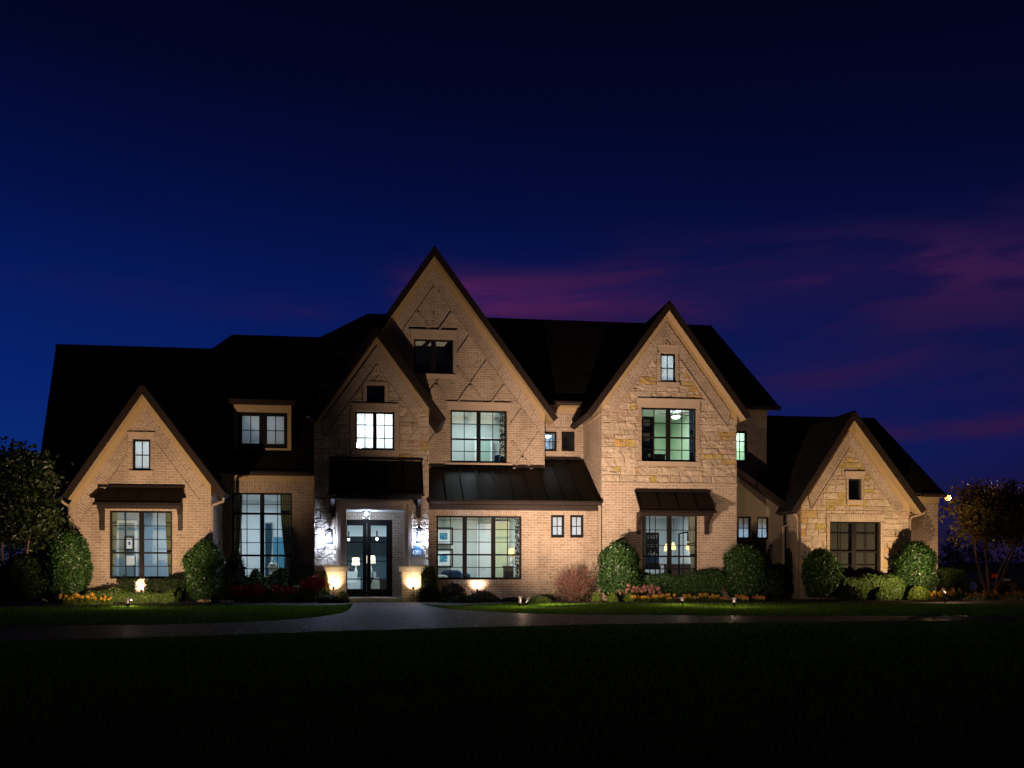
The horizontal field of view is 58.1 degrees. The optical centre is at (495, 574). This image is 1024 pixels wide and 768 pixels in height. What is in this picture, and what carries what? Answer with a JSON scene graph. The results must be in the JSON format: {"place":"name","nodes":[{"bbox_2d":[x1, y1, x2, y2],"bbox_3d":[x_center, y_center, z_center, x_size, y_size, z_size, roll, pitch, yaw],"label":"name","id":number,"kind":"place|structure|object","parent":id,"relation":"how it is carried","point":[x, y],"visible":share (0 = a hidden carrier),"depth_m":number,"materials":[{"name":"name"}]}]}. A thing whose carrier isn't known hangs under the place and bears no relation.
{"place":"outdoors","nodes":[
{"label":"outdoors","id":0,"kind":"place"},
{"bbox_2d":[0,585,1023,767],"bbox_3d":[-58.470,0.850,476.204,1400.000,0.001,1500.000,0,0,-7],"label":"lawn","id":1,"kind":"structure","parent":0,"point":[709,763],"depth_m":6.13,"materials":[{"name":"green plant"}]},
{"bbox_2d":[0,600,350,606],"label":"mulch bed","id":2,"kind":"object","parent":1,"relation":"on","point":[51,603],"visible":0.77,"depth_m":27.09,"materials":[{"name":"brown soil"}]},
{"bbox_2d":[1,553,46,603],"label":"evergreen shrub","id":3,"kind":"object","parent":2,"relation":"on","point":[23,583],"visible":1,"depth_m":26.21,"materials":[{"name":"green plant"}]},
{"bbox_2d":[0,436,72,603],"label":"crape myrtle tree","id":4,"kind":"object","parent":2,"relation":"on","point":[30,510],"visible":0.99,"depth_m":26.21,"materials":[{"name":"green plant"}]},
{"bbox_2d":[28,515,63,601],"bbox_3d":[-14.054,-0.620,28.886,1.148,2.943,1.172,0,0,-7],"label":"evergreen shrub","id":5,"kind":"object","parent":2,"relation":"on","point":[42,556],"visible":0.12,"depth_m":28.52,"materials":[{"name":"green plant"}]},
{"bbox_2d":[43,529,94,602],"bbox_3d":[-12.655,-0.252,27.361,1.338,2.208,1.354,0,0,23],"label":"holly shrub","id":6,"kind":"object","parent":2,"relation":"on","point":[69,566],"visible":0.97,"depth_m":26.99,"materials":[{"name":"green plant"}]},
{"bbox_2d":[75,592,100,604],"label":"pansy plant","id":7,"kind":"object","parent":2,"relation":"on","point":[88,603],"visible":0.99,"depth_m":26.04,"materials":[{"name":"orange plant"}]},
{"bbox_2d":[115,575,145,602],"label":"clipped hedge","id":8,"kind":"object","parent":2,"relation":"on","point":[127,584],"visible":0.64,"depth_m":27.65,"materials":[{"name":"green plant"}]},
{"bbox_2d":[83,587,183,603],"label":"clipped hedge","id":9,"kind":"object","parent":2,"relation":"on","point":[148,596],"visible":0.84,"depth_m":26.93,"materials":[{"name":"green plant"}]},
{"bbox_2d":[142,574,191,602],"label":"clipped hedge","id":10,"kind":"object","parent":2,"relation":"on","point":[159,585],"visible":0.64,"depth_m":27.75,"materials":[{"name":"green plant"}]},
{"bbox_2d":[180,539,229,602],"bbox_3d":[-8.783,-0.141,27.964,1.457,1.987,1.393,0,0,-7],"label":"holly shrub","id":11,"kind":"object","parent":2,"relation":"on","point":[205,563],"visible":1,"depth_m":27.51,"materials":[{"name":"green plant"}]},
{"bbox_2d":[222,550,247,601],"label":"loose shrub","id":12,"kind":"object","parent":2,"relation":"on","point":[235,571],"visible":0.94,"depth_m":27.93,"materials":[{"name":"green plant"}]},
{"bbox_2d":[231,585,248,602],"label":"red flower","id":13,"kind":"object","parent":2,"relation":"on","point":[238,589],"visible":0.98,"depth_m":27.60,"materials":[{"name":"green plant"}]},
{"bbox_2d":[246,568,266,585],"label":"loose shrub","id":14,"kind":"object","parent":2,"relation":"on","point":[256,576],"visible":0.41,"depth_m":29.49,"materials":[{"name":"green plant"}]},
{"bbox_2d":[247,583,266,602],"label":"red flower","id":15,"kind":"object","parent":2,"relation":"on","point":[252,588],"visible":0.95,"depth_m":27.71,"materials":[{"name":"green plant"}]},
{"bbox_2d":[252,587,268,602],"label":"red flower","id":16,"kind":"object","parent":2,"relation":"on","point":[263,590],"visible":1,"depth_m":27.71,"materials":[{"name":"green plant"}]},
{"bbox_2d":[270,583,283,602],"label":"red flower","id":17,"kind":"object","parent":2,"relation":"on","point":[276,588],"visible":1,"depth_m":27.88,"materials":[{"name":"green plant"}]},
{"bbox_2d":[234,582,323,601],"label":"clipped hedge","id":18,"kind":"object","parent":2,"relation":"on","point":[271,595],"visible":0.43,"depth_m":28.20,"materials":[{"name":"green plant"}]},
{"bbox_2d":[264,566,294,587],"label":"loose shrub","id":19,"kind":"object","parent":2,"relation":"on","point":[280,576],"visible":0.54,"depth_m":29.55,"materials":[{"name":"green plant"}]},
{"bbox_2d":[282,585,294,602],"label":"red flower","id":20,"kind":"object","parent":2,"relation":"on","point":[287,589],"visible":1,"depth_m":27.79,"materials":[{"name":"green plant"}]},
{"bbox_2d":[299,579,318,602],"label":"red flower","id":21,"kind":"object","parent":2,"relation":"on","point":[304,584],"visible":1,"depth_m":27.86,"materials":[{"name":"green plant"}]},
{"bbox_2d":[302,575,332,602],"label":"red flower","id":22,"kind":"object","parent":2,"relation":"on","point":[321,582],"visible":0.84,"depth_m":28.05,"materials":[{"name":"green plant"}]},
{"bbox_2d":[319,570,331,598],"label":"creeper","id":23,"kind":"object","parent":2,"relation":"on","point":[324,575],"visible":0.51,"depth_m":28.57,"materials":[{"name":"green plant"}]},
{"bbox_2d":[317,593,360,602],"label":"clipped hedge","id":24,"kind":"object","parent":2,"relation":"on","point":[334,599],"visible":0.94,"depth_m":27.63,"materials":[{"name":"green plant"}]},
{"bbox_2d":[40,246,947,601],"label":"brick house","id":25,"kind":"structure","parent":1,"relation":"on","point":[424,380],"depth_m":31.43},
{"bbox_2d":[113,513,116,575],"bbox_3d":[-12.000,-0.960,28.933,0.262,2.080,0.070,0,0,-7],"label":"curtain","id":26,"kind":"object","parent":25,"relation":"hanging from","point":[114,529],"visible":0.55,"depth_m":28.94,"materials":[{"name":"green fabric"}]},
{"bbox_2d":[117,520,137,575],"bbox_3d":[-13.041,-0.595,32.553,0.723,2.651,0.060,0,0,-7],"label":"panel door","id":27,"kind":"structure","parent":25,"relation":"attached to","point":[131,530],"depth_m":32.54,"materials":[{"name":"white paint"}]},
{"bbox_2d":[124,536,133,549],"bbox_3d":[-12.860,-1.101,32.334,0.324,0.496,0.040,0,0,-7],"label":"framed picture","id":28,"kind":"object","parent":25,"relation":"attached to","point":[129,544],"visible":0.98,"depth_m":32.33,"materials":[{"name":"white paper"}]},
{"bbox_2d":[110,511,171,578],"bbox_3d":[-11.050,-0.935,28.747,1.876,2.109,0.082,0,0,-7],"label":"window","id":29,"kind":"structure","parent":25,"relation":"in","point":[141,525],"depth_m":28.71,"materials":[{"name":"black metal"}]},
{"bbox_2d":[127,432,154,475],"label":"window","id":30,"kind":"structure","parent":25,"relation":"in","point":[141,440],"depth_m":28.73,"materials":[{"name":"beige stone"}]},
{"bbox_2d":[165,513,170,575],"bbox_3d":[-10.349,-0.967,29.136,0.275,2.095,0.070,0,0,-7],"label":"curtain","id":31,"kind":"object","parent":25,"relation":"hanging from","point":[168,525],"visible":0.64,"depth_m":29.14,"materials":[{"name":"green fabric"}]},
{"bbox_2d":[234,494,242,550],"bbox_3d":[-8.829,-1.382,31.489,0.390,2.851,0.070,0,0,-7],"label":"curtain","id":32,"kind":"object","parent":25,"relation":"hanging from","point":[238,501],"visible":0.62,"depth_m":31.50,"materials":[{"name":"green fabric"}]},
{"bbox_2d":[232,493,291,578],"bbox_3d":[-7.950,-1.313,31.344,1.993,2.929,0.082,0,0,-7],"label":"window","id":33,"kind":"structure","parent":25,"relation":"in","point":[262,555],"depth_m":31.31,"materials":[{"name":"black metal"}]},
{"bbox_2d":[238,412,286,447],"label":"dormer window","id":34,"kind":"structure","parent":25,"relation":"in","point":[255,429],"depth_m":31.57,"materials":[{"name":"black metal"}]},
{"bbox_2d":[265,524,271,575],"bbox_3d":[-8.951,-0.998,36.259,0.331,2.096,0.070,0,0,-7],"label":"curtain","id":35,"kind":"object","parent":25,"relation":"hanging from","point":[268,535],"visible":0.92,"depth_m":36.25,"materials":[{"name":"blue fabric"}]},
{"bbox_2d":[273,537,284,567],"bbox_3d":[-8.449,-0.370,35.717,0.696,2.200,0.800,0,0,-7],"label":"armchair","id":36,"kind":"object","parent":25,"relation":"in","point":[281,562],"visible":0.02,"depth_m":35.90,"materials":[{"name":"blue fabric"}]},
{"bbox_2d":[280,495,289,573],"bbox_3d":[-7.239,-1.390,31.684,0.448,2.868,0.070,0,0,-7],"label":"curtain","id":37,"kind":"object","parent":25,"relation":"hanging from","point":[285,519],"visible":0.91,"depth_m":31.69,"materials":[{"name":"green fabric"}]},
{"bbox_2d":[325,527,333,544],"bbox_3d":[-5.271,-1.236,29.190,0.280,0.560,0.330,0,0,-7],"label":"wall lantern","id":38,"kind":"object","parent":25,"relation":"attached to","point":[330,535],"depth_m":29.24,"materials":[{"name":"glass"}]},
{"bbox_2d":[347,572,360,588],"bbox_3d":[-5.493,0.305,35.022,0.688,0.850,0.900,0,0,-7],"label":"sofa","id":39,"kind":"object","parent":25,"relation":"in","point":[353,584],"visible":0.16,"depth_m":34.76,"materials":[{"name":"white fabric"}]},
{"bbox_2d":[347,522,366,595],"bbox_3d":[-4.740,-0.530,30.986,0.778,2.461,0.155,0,0,-7],"label":"door","id":40,"kind":"structure","parent":25,"relation":"in","point":[351,592],"depth_m":31.03,"materials":[{"name":"black metal"}]},
{"bbox_2d":[350,403,398,454],"bbox_3d":[-3.887,-4.659,29.552,1.540,1.640,0.230,0,0,-7],"label":"window","id":41,"kind":"structure","parent":25,"relation":"in","point":[385,408],"depth_m":29.52,"materials":[{"name":"beige metal"}]},
{"bbox_2d":[371,572,379,588],"bbox_3d":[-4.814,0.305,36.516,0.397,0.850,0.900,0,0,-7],"label":"sofa","id":42,"kind":"object","parent":25,"relation":"in","point":[375,584],"visible":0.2,"depth_m":36.08,"materials":[{"name":"white fabric"}]},
{"bbox_2d":[367,386,384,401],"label":"vent window","id":43,"kind":"structure","parent":25,"relation":"in","point":[368,387],"depth_m":29.61,"materials":[{"name":"black metal"}]},
{"bbox_2d":[367,522,389,594],"bbox_3d":[-3.959,-0.530,31.082,0.778,2.461,0.155,0,0,-7],"label":"door","id":44,"kind":"structure","parent":25,"relation":"in","point":[370,591],"depth_m":31.10,"materials":[{"name":"black metal"}]},
{"bbox_2d":[411,546,422,555],"bbox_3d":[-2.538,-0.755,29.614,0.370,0.317,0.064,0,0,-7],"label":"house number plaque","id":45,"kind":"object","parent":25,"relation":"attached to","point":[416,550],"visible":1,"depth_m":29.59,"materials":[{"name":"blue"}]},
{"bbox_2d":[410,329,457,378],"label":"window","id":46,"kind":"structure","parent":25,"relation":"in","point":[420,334],"depth_m":31.90,"materials":[{"name":"beige metal"}]},
{"bbox_2d":[438,527,452,544],"bbox_3d":[-1.927,-1.413,33.878,0.707,0.663,0.040,0,0,-7],"label":"framed picture","id":47,"kind":"object","parent":25,"relation":"attached to","point":[444,537],"visible":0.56,"depth_m":33.88,"materials":[{"name":"paper"}]},
{"bbox_2d":[438,549,452,566],"bbox_3d":[-1.927,-0.607,33.878,0.707,0.696,0.040,0,0,-7],"label":"framed picture","id":48,"kind":"object","parent":25,"relation":"attached to","point":[443,561],"visible":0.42,"depth_m":33.88,"materials":[{"name":"grey wood"}]},
{"bbox_2d":[436,516,520,579],"bbox_3d":[-0.564,-0.893,30.538,2.826,2.103,0.082,0,0,-7],"label":"window","id":49,"kind":"structure","parent":25,"relation":"in","point":[464,529],"depth_m":30.51,"materials":[{"name":"black metal"}]},
{"bbox_2d":[445,401,512,467],"bbox_3d":[-0.601,-4.869,32.121,2.372,2.258,0.230,0,0,-7],"label":"window","id":50,"kind":"structure","parent":25,"relation":"in","point":[455,406],"depth_m":32.13,"materials":[{"name":"black metal"}]},
{"bbox_2d":[474,438,491,460],"bbox_3d":[-0.475,-4.253,35.356,0.699,1.985,0.060,0,0,-7],"label":"panel door","id":51,"kind":"structure","parent":25,"relation":"attached to","point":[486,446],"depth_m":35.36,"materials":[{"name":"white paint"}]},
{"bbox_2d":[477,524,490,576],"bbox_3d":[-0.397,-0.581,34.134,0.610,2.623,0.104,0,0,-7],"label":"panel door","id":52,"kind":"structure","parent":25,"relation":"attached to","point":[483,541],"depth_m":34.14,"materials":[{"name":"white paint"}]},
{"bbox_2d":[495,521,508,576],"bbox_3d":[0.231,-0.634,34.334,0.637,2.728,0.060,0,0,-7],"label":"panel door","id":53,"kind":"structure","parent":25,"relation":"attached to","point":[500,548],"depth_m":34.32,"materials":[{"name":"white paint"}]},
{"bbox_2d":[499,413,504,460],"bbox_3d":[0.249,-4.912,32.654,0.289,1.845,0.070,0,0,-7],"label":"curtain","id":54,"kind":"object","parent":25,"relation":"hanging from","point":[502,443],"visible":0.56,"depth_m":32.65,"materials":[{"name":"black fabric"}]},
{"bbox_2d":[515,518,518,576],"bbox_3d":[0.742,-0.930,30.981,0.256,2.118,0.070,0,0,-7],"label":"curtain","id":55,"kind":"object","parent":25,"relation":"hanging from","point":[516,547],"visible":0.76,"depth_m":30.98,"materials":[{"name":"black fabric"}]},
{"bbox_2d":[545,432,555,450],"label":"window","id":56,"kind":"structure","parent":25,"relation":"in","point":[549,433],"depth_m":33.15,"materials":[{"name":"black metal"}]},
{"bbox_2d":[551,515,563,537],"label":"window","id":57,"kind":"structure","parent":25,"relation":"in","point":[557,521],"depth_m":30.99,"materials":[{"name":"glass"}]},
{"bbox_2d":[570,515,582,537],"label":"window","id":58,"kind":"structure","parent":25,"relation":"in","point":[576,521],"depth_m":31.08,"materials":[{"name":"glass"}]},
{"bbox_2d":[642,416,652,458],"bbox_3d":[5.173,-4.656,31.707,0.406,1.519,0.320,0,0,-7],"label":"bookcase","id":59,"kind":"object","parent":25,"relation":"in","point":[647,430],"visible":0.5,"depth_m":31.84,"materials":[{"name":"grey wood"}]},
{"bbox_2d":[645,532,658,569],"bbox_3d":[5.389,-0.820,31.885,0.524,1.286,0.038,0,0,-7],"label":"wall sign","id":60,"kind":"object","parent":25,"relation":"attached to","point":[652,549],"visible":0.72,"depth_m":31.88,"materials":[{"name":"grey"}]},
{"bbox_2d":[657,344,680,386],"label":"window","id":61,"kind":"structure","parent":25,"relation":"in","point":[667,360],"depth_m":30.77,"materials":[{"name":"beige stone"}]},
{"bbox_2d":[637,398,701,466],"bbox_3d":[5.759,-4.736,30.736,2.191,2.241,0.230,0,0,-7],"label":"window","id":62,"kind":"structure","parent":25,"relation":"in","point":[671,404],"depth_m":30.75,"materials":[{"name":"black metal"}]},
{"bbox_2d":[643,516,696,576],"bbox_3d":[5.793,-0.917,30.815,1.892,2.176,0.082,0,0,-7],"label":"window","id":63,"kind":"structure","parent":25,"relation":"in","point":[669,545],"depth_m":30.78,"materials":[{"name":"black metal"}]},
{"bbox_2d":[659,564,690,576],"bbox_3d":[6.471,0.171,33.367,1.042,1.119,0.700,0,0,-7],"label":"console table","id":64,"kind":"object","parent":25,"relation":"in","point":[675,571],"visible":0.41,"depth_m":33.05,"materials":[{"name":"brown wood"}]},
{"bbox_2d":[678,531,688,575],"bbox_3d":[6.699,-0.697,32.841,0.415,1.713,0.114,0,0,-7],"label":"floor lamp","id":65,"kind":"object","parent":25,"relation":"attached to","point":[679,549],"visible":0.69,"depth_m":32.80,"materials":[{"name":"black metal"}]},
{"bbox_2d":[689,411,692,459],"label":"curtain","id":66,"kind":"object","parent":25,"relation":"hanging from","point":[690,434],"visible":0.62,"depth_m":31.24,"materials":[{"name":"blue fabric"}]},
{"bbox_2d":[688,517,694,575],"bbox_3d":[6.661,-0.948,31.245,0.374,2.157,0.070,0,0,-7],"label":"curtain","id":67,"kind":"object","parent":25,"relation":"hanging from","point":[691,526],"visible":0.66,"depth_m":31.24,"materials":[{"name":"grey fabric"}]},
{"bbox_2d":[737,431,746,461],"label":"window","id":68,"kind":"structure","parent":25,"relation":"in","point":[745,432],"depth_m":34.02,"materials":[{"name":"black metal"}]},
{"bbox_2d":[738,517,749,539],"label":"window","id":69,"kind":"structure","parent":25,"relation":"in","point":[743,522],"depth_m":32.38,"materials":[{"name":"black glass"}]},
{"bbox_2d":[757,517,767,539],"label":"window","id":70,"kind":"structure","parent":25,"relation":"in","point":[762,522],"depth_m":32.46,"materials":[{"name":"black glass"}]},
{"bbox_2d":[830,523,875,572],"bbox_3d":[12.364,-0.887,32.051,1.848,1.802,0.021,0,0,-7],"label":"window blind","id":71,"kind":"object","parent":25,"relation":"attached to","point":[845,541],"depth_m":32.07,"materials":[{"name":"beige fabric"}]},
{"bbox_2d":[830,522,878,574],"bbox_3d":[12.379,-0.906,31.926,1.848,1.857,0.082,0,0,-7],"label":"window","id":72,"kind":"structure","parent":25,"relation":"in","point":[853,534],"depth_m":31.91,"materials":[{"name":"black metal"}]},
{"bbox_2d":[844,471,865,504],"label":"window","id":73,"kind":"structure","parent":25,"relation":"in","point":[852,475],"depth_m":31.78,"materials":[{"name":"beige stone"}]},
{"bbox_2d":[417,597,1023,604],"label":"planting bed","id":74,"kind":"object","parent":1,"relation":"on","point":[783,600],"visible":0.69,"depth_m":29.11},
{"bbox_2d":[415,583,441,601],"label":"nandina shrub","id":75,"kind":"object","parent":74,"relation":"on","point":[428,593],"visible":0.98,"depth_m":28.33,"materials":[{"name":"green plant"}]},
{"bbox_2d":[418,564,438,601],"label":"leafy shrub","id":76,"kind":"object","parent":74,"relation":"on","point":[428,575],"visible":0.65,"depth_m":28.73,"materials":[{"name":"green plant"}]},
{"bbox_2d":[440,582,466,598],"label":"nandina shrub","id":77,"kind":"object","parent":74,"relation":"on","point":[451,589],"visible":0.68,"depth_m":29.13,"materials":[{"name":"green plant"}]},
{"bbox_2d":[437,591,501,602],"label":"nandina shrub","id":78,"kind":"object","parent":74,"relation":"on","point":[466,599],"visible":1,"depth_m":27.89,"materials":[{"name":"green plant"}]},
{"bbox_2d":[471,589,498,598],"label":"nandina shrub","id":79,"kind":"object","parent":74,"relation":"on","point":[488,593],"visible":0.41,"depth_m":29.20,"materials":[{"name":"green plant"}]},
{"bbox_2d":[529,594,552,602],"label":"mounded plant","id":80,"kind":"object","parent":74,"relation":"on","point":[539,599],"visible":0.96,"depth_m":28.01,"materials":[{"name":"green plant"}]},
{"bbox_2d":[539,563,606,601],"bbox_3d":[2.614,0.225,29.742,2.527,1.308,1.973,0,0,-7],"label":"bare shrub","id":81,"kind":"object","parent":74,"relation":"on","point":[577,592],"visible":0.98,"depth_m":29.69,"materials":[{"name":"brown plant"}]},
{"bbox_2d":[595,538,642,600],"bbox_3d":[3.933,-0.153,29.458,1.535,2.012,1.530,0,0,-7],"label":"holly shrub","id":82,"kind":"object","parent":74,"relation":"on","point":[618,564],"visible":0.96,"depth_m":29.06,"materials":[{"name":"green plant"}]},
{"bbox_2d":[637,570,703,600],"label":"clipped hedge","id":83,"kind":"object","parent":74,"relation":"on","point":[668,583],"visible":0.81,"depth_m":29.68,"materials":[{"name":"green plant"}]},
{"bbox_2d":[696,569,724,600],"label":"clipped hedge","id":84,"kind":"object","parent":74,"relation":"on","point":[712,583],"visible":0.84,"depth_m":29.91,"materials":[{"name":"green plant"}]},
{"bbox_2d":[721,542,767,600],"bbox_3d":[8.156,-0.118,30.207,1.526,1.944,1.596,0,0,-7],"label":"holly shrub","id":85,"kind":"object","parent":74,"relation":"on","point":[743,571],"visible":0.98,"depth_m":29.77,"materials":[{"name":"green plant"}]},
{"bbox_2d":[758,569,785,599],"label":"evergreen shrub","id":86,"kind":"object","parent":74,"relation":"on","point":[774,589],"visible":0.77,"depth_m":30.32,"materials":[{"name":"green plant"}]},
{"bbox_2d":[783,548,793,593],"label":"evergreen shrub","id":87,"kind":"object","parent":74,"relation":"on","point":[788,565],"visible":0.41,"depth_m":32.29,"materials":[{"name":"green plant"}]},
{"bbox_2d":[799,548,845,599],"bbox_3d":[10.840,-0.047,30.835,1.435,1.801,1.374,0,0,-7],"label":"holly shrub","id":88,"kind":"object","parent":74,"relation":"on","point":[821,573],"visible":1,"depth_m":30.45,"materials":[{"name":"green plant"}]},
{"bbox_2d":[845,586,866,600],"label":"lime shrub","id":89,"kind":"object","parent":74,"relation":"on","point":[855,593],"visible":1,"depth_m":30.06,"materials":[{"name":"green plant"}]},
{"bbox_2d":[834,573,905,599],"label":"clipped hedge","id":90,"kind":"object","parent":74,"relation":"on","point":[869,586],"visible":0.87,"depth_m":30.62,"materials":[{"name":"green plant"}]},
{"bbox_2d":[872,586,890,600],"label":"lime shrub","id":91,"kind":"object","parent":74,"relation":"on","point":[881,593],"visible":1,"depth_m":30.20,"materials":[{"name":"green plant"}]},
{"bbox_2d":[891,540,941,596],"bbox_3d":[14.260,-0.171,31.314,1.599,2.048,1.582,0,0,-7],"label":"holly shrub","id":92,"kind":"object","parent":74,"relation":"on","point":[914,563],"visible":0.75,"depth_m":30.93,"materials":[{"name":"green plant"}]},
{"bbox_2d":[905,584,931,599],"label":"lime shrub","id":93,"kind":"object","parent":74,"relation":"on","point":[918,593],"visible":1,"depth_m":30.20,"materials":[{"name":"green plant"}]},
{"bbox_2d":[933,566,972,598],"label":"clipped hedge","id":94,"kind":"object","parent":74,"relation":"on","point":[953,577],"visible":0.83,"depth_m":31.38,"materials":[{"name":"green plant"}]},
{"bbox_2d":[936,476,1023,599],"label":"crape myrtle tree","id":95,"kind":"object","parent":74,"relation":"on","point":[1002,510],"visible":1,"depth_m":31.13,"materials":[{"name":"green plant"}]},
{"bbox_2d":[938,530,964,564],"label":"bare tree","id":96,"kind":"object","parent":1,"relation":"on","point":[955,554],"visible":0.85,"depth_m":96.11,"materials":[{"name":"brown plant"}]},
{"bbox_2d":[942,534,982,562],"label":"bare tree","id":97,"kind":"object","parent":1,"relation":"on","point":[959,544],"visible":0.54,"depth_m":112.44,"materials":[{"name":"brown plant"}]},
{"bbox_2d":[955,537,984,561],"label":"bare tree","id":98,"kind":"object","parent":1,"relation":"on","point":[969,553],"visible":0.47,"depth_m":102.96,"materials":[{"name":"brown plant"}]},
{"bbox_2d":[941,562,1010,592],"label":"parked car","id":99,"kind":"object","parent":1,"relation":"on","point":[972,573],"visible":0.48,"depth_m":42.22,"materials":[{"name":"black paint"}]},
{"bbox_2d":[938,531,1023,566],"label":"treeline","id":100,"kind":"object","parent":1,"relation":"on","point":[1016,557],"visible":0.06,"depth_m":133.78,"materials":[{"name":"green plant"}]},
{"bbox_2d":[995,561,1023,593],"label":"parked car","id":101,"kind":"object","parent":1,"relation":"on","point":[1016,569],"visible":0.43,"depth_m":41.52,"materials":[{"name":"blue paint"}]},
{"bbox_2d":[0,602,1023,640],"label":"driveway","id":102,"kind":"structure","parent":0,"point":[357,616],"depth_m":16.59,"materials":[{"name":"concrete"}]},
{"bbox_2d":[0,0,1023,567],"label":"sky","id":103,"kind":"structure","parent":0,"point":[834,189],"materials":[{"name":"blue"}]},
{"bbox_3d":[-1.687,0.425,32.199,1.196,0.610,1.630,0,0,-7],"label":"bed","id":104,"kind":"object","parent":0,"visible":0},
{"bbox_2d":[441,570,461,576],"bbox_3d":[-1.542,0.022,31.729,0.720,0.380,0.240,0,0,-7],"label":"pillow","id":105,"kind":"object","parent":104,"relation":"on","point":[455,573],"visible":0.58,"depth_m":31.64,"materials":[{"name":"blue fabric"}]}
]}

